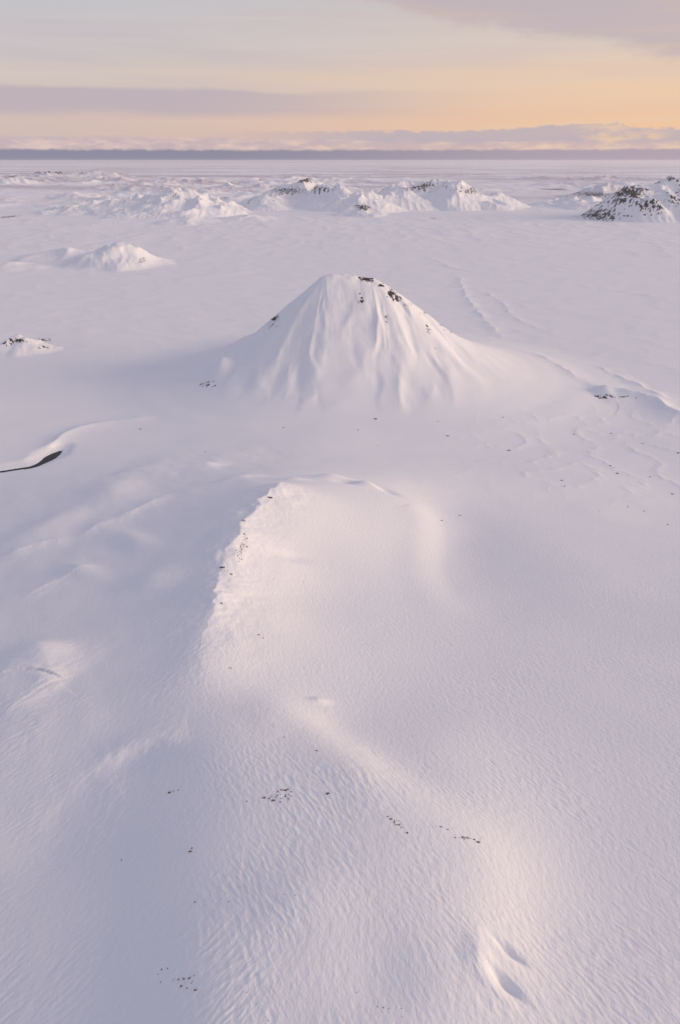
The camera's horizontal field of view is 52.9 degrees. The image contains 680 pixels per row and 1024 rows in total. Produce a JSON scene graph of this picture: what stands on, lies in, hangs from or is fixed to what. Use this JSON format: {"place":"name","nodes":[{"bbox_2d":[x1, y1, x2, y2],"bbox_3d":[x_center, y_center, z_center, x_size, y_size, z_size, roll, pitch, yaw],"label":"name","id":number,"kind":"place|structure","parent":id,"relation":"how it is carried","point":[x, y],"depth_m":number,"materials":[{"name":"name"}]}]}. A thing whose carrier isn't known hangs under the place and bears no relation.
{"place":"outdoors","nodes":[
{"label":"outdoors","id":0,"kind":"place"},
{"bbox_2d":[0,451,61,472],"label":"stream","id":1,"kind":"structure","parent":0,"point":[50,457],"depth_m":956.88,"materials":[{"name":"black liquid"}]},
{"bbox_2d":[0,169,136,184],"bbox_3d":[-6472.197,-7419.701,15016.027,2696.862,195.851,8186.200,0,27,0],"label":"plateau","id":2,"kind":"structure","parent":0,"point":[9,179],"depth_m":15227.37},
{"bbox_2d":[27,187,251,218],"bbox_3d":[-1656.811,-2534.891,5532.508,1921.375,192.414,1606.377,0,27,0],"label":"mountain","id":3,"kind":"structure","parent":0,"point":[174,202],"depth_m":5225.95,"materials":[{"name":"white snow"}]},
{"bbox_2d":[0,214,279,271],"bbox_3d":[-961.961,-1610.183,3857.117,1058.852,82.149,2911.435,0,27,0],"label":"hill","id":4,"kind":"structure","parent":0,"point":[116,256],"depth_m":2743.30,"materials":[{"name":"white snow"}]},
{"bbox_2d":[239,178,322,210],"bbox_3d":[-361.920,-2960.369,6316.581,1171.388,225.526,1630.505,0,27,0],"label":"mountain","id":5,"kind":"structure","parent":0,"point":[287,197],"depth_m":6126.38,"materials":[{"name":"white snow"}]},
{"bbox_2d":[0,426,679,1023],"bbox_3d":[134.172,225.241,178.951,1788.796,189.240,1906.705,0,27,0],"label":"hill","id":6,"kind":"structure","parent":0,"point":[490,662],"depth_m":319.65,"materials":[{"name":"white snow"}]},
{"bbox_2d":[0,163,679,467],"bbox_3d":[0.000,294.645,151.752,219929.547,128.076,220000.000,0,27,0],"label":"ground","id":7,"kind":"structure","parent":0,"point":[603,293],"depth_m":2563.42,"materials":[{"name":"white snow"}]},
{"bbox_2d":[0,334,61,356],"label":"knoll","id":8,"kind":"structure","parent":7,"relation":"on","point":[17,345],"depth_m":1485.05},
{"bbox_2d":[629,388,679,425],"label":"knoll","id":9,"kind":"structure","parent":7,"relation":"on","point":[658,406],"depth_m":1154.27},
{"bbox_2d":[0,0,679,163],"label":"sky","id":10,"kind":"structure","parent":0,"point":[82,81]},
{"bbox_2d":[103,274,632,448],"bbox_3d":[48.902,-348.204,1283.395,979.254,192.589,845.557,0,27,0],"label":"mountain","id":11,"kind":"structure","parent":0,"point":[343,360],"depth_m":1148.10,"materials":[{"name":"white snow"}]},
{"bbox_2d":[301,179,529,217],"bbox_3d":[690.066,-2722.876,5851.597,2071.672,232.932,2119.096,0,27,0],"label":"mountain","id":12,"kind":"structure","parent":0,"point":[432,194],"depth_m":5782.47,"materials":[{"name":"white snow"}]},
{"bbox_2d":[529,182,620,209],"bbox_3d":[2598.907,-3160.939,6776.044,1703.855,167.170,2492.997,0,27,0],"label":"ridge","id":13,"kind":"structure","parent":0,"point":[588,198],"depth_m":6379.70,"materials":[{"name":"white snow"}]},
{"bbox_2d":[579,176,679,222],"bbox_3d":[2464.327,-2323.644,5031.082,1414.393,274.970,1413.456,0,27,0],"label":"mountain","id":14,"kind":"structure","parent":0,"point":[658,201],"depth_m":4726.06,"materials":[{"name":"white snow"}]}
]}

